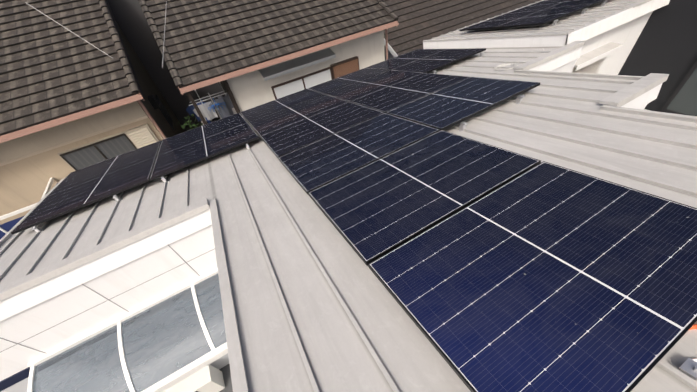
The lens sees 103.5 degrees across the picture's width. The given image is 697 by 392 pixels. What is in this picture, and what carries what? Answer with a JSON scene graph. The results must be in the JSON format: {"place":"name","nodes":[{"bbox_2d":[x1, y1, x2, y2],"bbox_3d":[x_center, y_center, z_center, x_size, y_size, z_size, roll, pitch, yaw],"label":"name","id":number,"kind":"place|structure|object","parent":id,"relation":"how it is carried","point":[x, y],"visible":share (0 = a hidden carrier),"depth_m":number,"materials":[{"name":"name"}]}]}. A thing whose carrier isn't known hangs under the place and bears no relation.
{"place":"outdoors","nodes":[
{"label":"outdoors","id":0,"kind":"place"},
{"bbox_2d":[0,183,57,238],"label":"house balcony panels","id":1,"kind":"object","parent":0,"point":[8,226],"visible":0.1,"depth_m":5.79,"materials":[{"name":"blue glass"}]},
{"bbox_2d":[0,177,53,233],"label":"balcony rail","id":2,"kind":"object","parent":1,"relation":"on","point":[46,191],"visible":0.19,"depth_m":5.76,"materials":[{"name":"white metal"}]},
{"bbox_2d":[0,118,162,224],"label":"house walls","id":3,"kind":"structure","parent":0,"point":[23,182],"depth_m":6.35,"materials":[{"name":"beige paint"}]},
{"bbox_2d":[0,0,138,135],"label":"house roof tiles","id":4,"kind":"object","parent":3,"relation":"on","point":[50,69],"visible":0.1,"depth_m":6.08,"materials":[{"name":"brown tile"}]},
{"bbox_2d":[25,2,166,67],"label":"antenna guy wires","id":5,"kind":"object","parent":4,"relation":"on","point":[99,49],"visible":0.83,"depth_m":5.82,"materials":[{"name":"grey"}]},
{"bbox_2d":[0,101,146,162],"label":"soffit","id":6,"kind":"structure","parent":3,"relation":"on","point":[12,149],"depth_m":6.13,"materials":[{"name":"beige"}]},
{"bbox_2d":[0,116,147,165],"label":"house wall trim","id":7,"kind":"structure","parent":3,"relation":"on","point":[68,142],"depth_m":6.24,"materials":[{"name":"beige wood"}]},
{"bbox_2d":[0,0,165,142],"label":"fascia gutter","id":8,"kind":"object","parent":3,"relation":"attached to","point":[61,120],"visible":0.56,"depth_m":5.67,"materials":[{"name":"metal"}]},
{"bbox_2d":[58,123,158,170],"bbox_3d":[-5.716,-0.991,6.880,1.905,1.070,0.070,-26,47,-16],"label":"window frame","id":9,"kind":"object","parent":3,"relation":"in","point":[126,132],"visible":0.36,"depth_m":6.63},
{"bbox_2d":[59,133,136,169],"bbox_3d":[-5.913,-0.872,6.768,1.364,0.990,0.020,-26,47,-16],"label":"window frame","id":10,"kind":"object","parent":9,"relation":"in","point":[87,146],"visible":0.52,"depth_m":6.48,"materials":[{"name":"metal"}]},
{"bbox_2d":[63,135,135,169],"bbox_3d":[-5.914,-0.862,6.787,1.304,0.950,0.005,-26,47,-16],"label":"window","id":11,"kind":"structure","parent":10,"relation":"in","point":[92,155],"depth_m":6.59,"materials":[{"name":"grey glass"}]},
{"bbox_2d":[127,128,156,147],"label":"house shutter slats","id":12,"kind":"object","parent":9,"relation":"in","point":[143,137],"visible":0.42,"depth_m":6.83,"materials":[{"name":"beige wood"}]},
{"bbox_2d":[0,225,216,380],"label":"wall","id":13,"kind":"structure","parent":0,"point":[19,327],"depth_m":3.20,"materials":[{"name":"white paint"}]},
{"bbox_2d":[0,367,29,390],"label":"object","id":14,"kind":"object","parent":13,"relation":"attached to","point":[14,379],"depth_m":3.20,"materials":[{"name":"blue glass"}]},
{"bbox_2d":[0,245,213,353],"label":"wall joints","id":15,"kind":"object","parent":13,"relation":"in","point":[99,304],"visible":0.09,"depth_m":3.20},
{"bbox_2d":[0,353,228,391],"bbox_3d":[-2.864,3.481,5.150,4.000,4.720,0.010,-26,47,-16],"label":"beam end","id":16,"kind":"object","parent":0,"point":[219,363],"depth_m":3.35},
{"bbox_2d":[98,0,143,95],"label":"roof edge tiles","id":17,"kind":"object","parent":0,"point":[122,55],"visible":1,"depth_m":6.39,"materials":[{"name":"brown tile"}]},
{"bbox_2d":[115,20,184,138],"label":"exterior wall","id":18,"kind":"structure","parent":0,"point":[148,86],"depth_m":8.42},
{"bbox_2d":[155,95,173,129],"bbox_3d":[-5.983,-2.728,8.950,0.030,0.900,0.900,-26,47,-16],"label":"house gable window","id":19,"kind":"structure","parent":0,"point":[165,113],"depth_m":8.88,"materials":[{"name":"black glass"}]},
{"bbox_2d":[220,81,226,92],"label":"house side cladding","id":20,"kind":"structure","parent":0,"point":[223,86],"depth_m":9.78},
{"bbox_2d":[219,364,232,391],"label":"balcony floor","id":21,"kind":"structure","parent":0,"point":[226,372],"depth_m":5.17,"materials":[{"name":"grey"}]},
{"bbox_2d":[27,268,227,391],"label":"canopy frame","id":22,"kind":"object","parent":21,"relation":"on","point":[186,371],"visible":0.6,"depth_m":3.32,"materials":[{"name":"white metal"}]},
{"bbox_2d":[33,273,226,391],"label":"canopy panels","id":23,"kind":"object","parent":22,"relation":"on","point":[164,339],"visible":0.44,"depth_m":3.30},
{"bbox_2d":[163,364,224,391],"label":"air conditioner outdoor unit","id":24,"kind":"object","parent":21,"relation":"on","point":[208,378],"visible":0.78,"depth_m":4.70,"materials":[{"name":"white metal"}]},
{"bbox_2d":[384,38,393,60],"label":"house walls","id":25,"kind":"structure","parent":0,"point":[390,55],"depth_m":12.07,"materials":[{"name":"white paint"}]},
{"bbox_2d":[384,39,397,56],"bbox_3d":[-0.085,-8.408,11.398,0.025,4.245,7.939,-26,47,-16],"label":"house barge board","id":26,"kind":"object","parent":25,"relation":"attached to","point":[392,52],"depth_m":10.44,"materials":[{"name":"white wood"}]},
{"bbox_2d":[383,0,541,55],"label":"house roof tiles","id":27,"kind":"object","parent":25,"relation":"on","point":[419,21],"visible":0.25,"depth_m":11.32,"materials":[{"name":"brown tile"}]},
{"bbox_2d":[550,59,646,109],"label":"wall","id":28,"kind":"structure","parent":0,"point":[568,67],"depth_m":5.16,"materials":[{"name":"white paint"}]},
{"bbox_2d":[581,11,652,74],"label":"block walls","id":29,"kind":"structure","parent":0,"point":[627,35],"depth_m":6.45,"materials":[{"name":"white paint"}]},
{"bbox_2d":[430,0,639,39],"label":"roof sheet","id":30,"kind":"object","parent":29,"relation":"on","point":[590,23],"depth_m":6.12,"materials":[{"name":"metal"}]},
{"bbox_2d":[460,10,540,30],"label":"solar panel","id":31,"kind":"object","parent":30,"relation":"on","point":[495,22],"visible":0.79,"depth_m":7.29,"materials":[{"name":"black"}]},
{"bbox_2d":[432,0,637,38],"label":"roof seams","id":32,"kind":"object","parent":30,"relation":"on","point":[551,21],"visible":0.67,"depth_m":6.16,"materials":[{"name":"metal"}]},
{"bbox_2d":[506,0,567,13],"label":"solar panel","id":33,"kind":"object","parent":30,"relation":"on","point":[542,5],"visible":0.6,"depth_m":7.80,"materials":[{"name":"black"}]},
{"bbox_2d":[496,4,592,27],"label":"solar panel","id":34,"kind":"object","parent":30,"relation":"on","point":[542,17],"visible":0.94,"depth_m":6.33,"materials":[{"name":"black"}]},
{"bbox_2d":[423,0,669,48],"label":"roof fascia","id":35,"kind":"structure","parent":30,"relation":"attached to","point":[603,25],"depth_m":5.68,"materials":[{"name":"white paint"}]},
{"bbox_2d":[543,0,604,9],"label":"solar panel","id":36,"kind":"object","parent":30,"relation":"on","point":[568,3],"visible":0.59,"depth_m":6.81,"materials":[{"name":"black"}]},
{"bbox_2d":[552,0,606,25],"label":"panel clamps","id":37,"kind":"object","parent":30,"relation":"on","point":[583,12],"visible":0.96,"depth_m":6.16,"materials":[{"name":"silver metal"}]},
{"bbox_2d":[571,45,622,73],"bbox_3d":[5.431,-2.590,6.446,1.576,1.415,0.250,-26,47,-16],"label":"window hood face","id":38,"kind":"object","parent":29,"relation":"attached to","point":[586,65],"visible":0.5,"depth_m":6.07},
{"bbox_2d":[572,58,603,73],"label":"block window louvres","id":39,"kind":"object","parent":38,"relation":"attached to","point":[589,67],"visible":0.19,"depth_m":6.29,"materials":[{"name":"beige"}]},
{"bbox_2d":[574,42,622,67],"bbox_3d":[5.341,-3.075,5.967,1.576,0.050,0.240,-26,47,-16],"label":"window hood","id":40,"kind":"object","parent":38,"relation":"attached to","point":[594,53],"visible":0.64,"depth_m":5.96,"materials":[{"name":"metal"}]},
{"bbox_2d":[618,0,696,112],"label":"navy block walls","id":41,"kind":"structure","parent":0,"point":[666,42],"depth_m":6.45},
{"bbox_2d":[661,61,696,115],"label":"curb","id":42,"kind":"structure","parent":41,"relation":"in","point":[680,86],"depth_m":6.57,"materials":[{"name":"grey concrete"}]},
{"bbox_2d":[667,68,696,115],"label":"road","id":43,"kind":"structure","parent":42,"relation":"in","point":[684,100],"depth_m":6.47,"materials":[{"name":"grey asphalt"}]},
{"bbox_2d":[679,357,696,380],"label":"mounting bracket","id":44,"kind":"object","parent":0,"point":[688,366],"visible":0.93,"depth_m":1.10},
{"label":"ground","id":45,"kind":"structure","parent":0,"visible":0},
{"bbox_2d":[108,0,223,131],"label":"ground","id":46,"kind":"structure","parent":45,"relation":"on","point":[130,19],"depth_m":9.34,"materials":[{"name":"grey"}]},
{"bbox_2d":[178,114,202,128],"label":"side yard plants","id":47,"kind":"object","parent":45,"relation":"on","point":[189,123],"visible":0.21,"depth_m":7.89,"materials":[{"name":"green plant"}]},
{"bbox_2d":[189,89,226,121],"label":"laundry poles","id":48,"kind":"object","parent":45,"relation":"on","point":[208,99],"visible":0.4,"depth_m":8.29,"materials":[{"name":"silver metal"}]},
{"bbox_2d":[186,102,205,120],"bbox_3d":[-4.899,-2.773,9.035,0.680,0.570,0.079,-26,47,-16],"label":"laundry shirt","id":49,"kind":"object","parent":48,"relation":"attached to","point":[190,109],"visible":0.2,"depth_m":8.90,"materials":[{"name":"blue fabric"}]},
{"bbox_2d":[193,101,218,120],"bbox_3d":[-4.311,-2.588,8.422,0.720,0.520,0.078,-26,47,-16],"label":"laundry shirt","id":50,"kind":"object","parent":48,"relation":"attached to","point":[206,112],"visible":0.77,"depth_m":8.40,"materials":[{"name":"grey fabric"}]},
{"bbox_2d":[208,99,225,111],"bbox_3d":[-4.042,-2.816,8.345,0.534,0.320,0.533,-26,47,-16],"label":"blue pinch hanger","id":51,"kind":"object","parent":48,"relation":"attached to","point":[218,104],"visible":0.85,"depth_m":8.35,"materials":[{"name":"blue plastic"}]},
{"bbox_2d":[209,95,233,117],"bbox_3d":[-3.856,-2.772,8.603,0.820,0.630,0.077,-26,47,-16],"label":"laundry shirt","id":52,"kind":"object","parent":48,"relation":"attached to","point":[226,111],"visible":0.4,"depth_m":8.59,"materials":[{"name":"grey fabric"}]},
{"bbox_2d":[186,80,241,124],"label":"side yard posts","id":53,"kind":"object","parent":45,"relation":"on","point":[230,94],"depth_m":7.18,"materials":[{"name":"brown"}]},
{"bbox_2d":[220,30,384,111],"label":"house walls","id":54,"kind":"structure","parent":45,"relation":"on","point":[250,90],"depth_m":7.94,"materials":[{"name":"white paint"}]},
{"bbox_2d":[138,0,183,91],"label":"roof edge tiles","id":55,"kind":"object","parent":54,"relation":"attached to","point":[159,41],"visible":0.98,"depth_m":6.67,"materials":[{"name":"brown tile"}]},
{"bbox_2d":[145,0,396,87],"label":"house roof tiles","id":56,"kind":"object","parent":54,"relation":"on","point":[206,40],"visible":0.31,"depth_m":7.25,"materials":[{"name":"brown tile"}]},
{"bbox_2d":[178,21,398,94],"bbox_3d":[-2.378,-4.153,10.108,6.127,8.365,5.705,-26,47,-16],"label":"fascia gutter","id":57,"kind":"object","parent":54,"relation":"attached to","point":[274,61],"visible":0.75,"depth_m":7.01,"materials":[{"name":"metal"}]},
{"bbox_2d":[259,48,335,80],"bbox_3d":[-1.379,-3.653,7.587,2.145,0.182,0.365,-26,47,-16],"label":"window hood","id":58,"kind":"object","parent":54,"relation":"attached to","point":[287,67],"visible":1,"depth_m":7.53,"materials":[{"name":"grey metal"}]},
{"bbox_2d":[271,67,332,99],"bbox_3d":[-1.276,-3.032,8.428,1.898,1.250,0.065,-26,47,-16],"label":"window frame","id":59,"kind":"object","parent":54,"relation":"in","point":[296,79],"visible":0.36,"depth_m":7.99,"materials":[{"name":"grey metal"}]},
{"bbox_2d":[274,69,331,98],"bbox_3d":[-1.264,-3.019,8.414,1.798,1.150,0.010,-26,47,-16],"label":"window","id":60,"kind":"structure","parent":59,"relation":"in","point":[298,85],"depth_m":8.11,"materials":[{"name":"white glass"}]},
{"bbox_2d":[330,56,359,78],"bbox_3d":[-0.042,-3.640,8.780,0.920,1.300,0.120,-26,47,-16],"label":"window shutter","id":61,"kind":"object","parent":54,"relation":"attached to","point":[342,62],"visible":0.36,"depth_m":8.33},
{"bbox_2d":[333,59,358,77],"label":"house shutter box slats","id":62,"kind":"object","parent":61,"relation":"in","point":[345,68],"visible":0.23,"depth_m":8.42,"materials":[{"name":"brown wood"}]},
{"bbox_2d":[377,0,398,20],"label":"house verge tiles","id":63,"kind":"object","parent":54,"relation":"attached to","point":[387,9],"visible":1,"depth_m":7.97,"materials":[{"name":"grey tile"}]},
{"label":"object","id":64,"kind":"object","parent":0,"visible":0},
{"bbox_2d":[0,46,661,320],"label":"high roof edge fascia","id":65,"kind":"structure","parent":64,"relation":"on","point":[46,290],"depth_m":2.99,"materials":[{"name":"white metal"}]},
{"bbox_2d":[0,41,668,300],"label":"roof edge caps","id":66,"kind":"object","parent":65,"relation":"on","point":[632,91],"visible":0.94,"depth_m":2.98,"materials":[{"name":"white metal"}]},
{"bbox_2d":[0,46,696,391],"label":"roof seams","id":67,"kind":"object","parent":64,"relation":"on","point":[678,374],"visible":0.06,"depth_m":2.79,"materials":[{"name":"grey metal"}]},
{"bbox_2d":[0,48,696,391],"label":"roof sheet","id":68,"kind":"object","parent":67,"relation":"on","point":[339,357],"visible":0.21,"depth_m":2.25,"materials":[{"name":"metal"}]},
{"bbox_2d":[31,52,524,232],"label":"mounting clamps","id":69,"kind":"object","parent":68,"relation":"on","point":[462,127],"visible":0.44,"depth_m":3.69,"materials":[{"name":"silver metal"}]},
{"bbox_2d":[10,156,155,233],"bbox_3d":[-3.942,-0.103,4.283,1.700,0.035,1.134,-26,35,-16],"label":"solar panel","id":70,"kind":"object","parent":69,"relation":"attached to","point":[58,204],"visible":0.9,"depth_m":4.14,"materials":[{"name":"black"}]},
{"bbox_2d":[47,141,160,195],"bbox_3d":[-4.467,-0.576,5.193,1.700,0.035,1.134,-26,35,-16],"label":"solar panel","id":71,"kind":"object","parent":69,"relation":"attached to","point":[99,169],"visible":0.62,"depth_m":5.12,"materials":[{"name":"black"}]},
{"bbox_2d":[157,113,246,155],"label":"solar panel","id":72,"kind":"object","parent":69,"relation":"attached to","point":[174,142],"visible":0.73,"depth_m":5.59,"materials":[{"name":"black"}]},
{"bbox_2d":[150,123,258,180],"bbox_3d":[-2.462,-0.837,4.750,1.700,0.036,1.134,-26,35,-16],"label":"solar panel","id":73,"kind":"object","parent":69,"relation":"attached to","point":[169,162],"visible":1,"depth_m":4.62,"materials":[{"name":"black"}]},
{"bbox_2d":[240,89,323,122],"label":"solar panel","id":74,"kind":"object","parent":69,"relation":"attached to","point":[270,107],"visible":0.83,"depth_m":6.06,"materials":[{"name":"black"}]},
{"bbox_2d":[308,68,388,93],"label":"solar panel","id":75,"kind":"object","parent":69,"relation":"on","point":[343,81],"visible":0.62,"depth_m":6.53,"materials":[{"name":"black"}]},
{"bbox_2d":[366,49,445,69],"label":"solar panel","id":76,"kind":"object","parent":69,"relation":"attached to","point":[402,60],"visible":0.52,"depth_m":7.00,"materials":[{"name":"black"}]},
{"bbox_2d":[350,73,469,112],"bbox_3d":[1.026,-1.833,4.778,1.700,0.036,1.134,-26,35,-16],"label":"solar panel","id":77,"kind":"object","parent":69,"relation":"attached to","point":[394,96],"visible":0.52,"depth_m":4.69,"materials":[{"name":"blue"}]},
{"bbox_2d":[392,48,485,72],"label":"solar panel","id":78,"kind":"object","parent":69,"relation":"attached to","point":[435,61],"visible":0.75,"depth_m":6.04,"materials":[{"name":"black"}]},
{"bbox_2d":[386,77,539,129],"bbox_3d":[1.554,-1.358,3.865,1.700,0.036,1.134,-26,35,-16],"label":"solar panel","id":79,"kind":"object","parent":69,"relation":"attached to","point":[454,104],"visible":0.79,"depth_m":3.74,"materials":[{"name":"blue"}]},
{"bbox_2d":[368,161,696,391],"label":"solar panel","id":80,"kind":"object","parent":69,"relation":"attached to","point":[543,276],"visible":0.98,"depth_m":1.41,"materials":[{"name":"blue"}]},
{"bbox_2d":[249,94,348,135],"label":"solar panel","id":81,"kind":"object","parent":68,"relation":"on","point":[288,116],"visible":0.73,"depth_m":5.14,"materials":[{"name":"black"}]},
{"bbox_2d":[260,102,383,157],"bbox_3d":[-0.458,-1.099,4.309,1.700,0.035,1.134,-26,35,-16],"label":"solar panel","id":82,"kind":"object","parent":68,"relation":"on","point":[302,133],"visible":0.79,"depth_m":4.21,"materials":[{"name":"black"}]},
{"bbox_2d":[0,70,696,391],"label":"roof verge caps","id":83,"kind":"object","parent":68,"relation":"on","point":[238,371],"visible":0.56,"depth_m":2.35,"materials":[{"name":"grey metal"}]},
{"bbox_2d":[278,113,439,194],"bbox_3d":[0.067,-0.621,3.396,1.700,0.036,1.134,-26,35,-16],"label":"solar panel","id":84,"kind":"object","parent":68,"relation":"on","point":[319,163],"visible":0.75,"depth_m":3.28,"materials":[{"name":"blue"}]},
{"bbox_2d":[326,70,421,101],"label":"solar panel","id":85,"kind":"object","parent":68,"relation":"on","point":[359,89],"visible":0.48,"depth_m":5.61,"materials":[{"name":"black"}]},
{"bbox_2d":[308,130,540,265],"bbox_3d":[0.595,-0.147,2.482,1.700,0.035,1.134,-26,35,-16],"label":"solar panel","id":86,"kind":"object","parent":68,"relation":"on","point":[374,210],"visible":0.85,"depth_m":2.33,"materials":[{"name":"blue"}]},
{"bbox_2d":[494,49,544,69],"bbox_3d":[3.289,-2.551,5.089,1.513,0.024,0.390,-26,35,-16],"label":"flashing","id":87,"kind":"object","parent":68,"relation":"on","point":[511,64],"visible":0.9,"depth_m":4.99,"materials":[{"name":"grey metal"}]}
]}

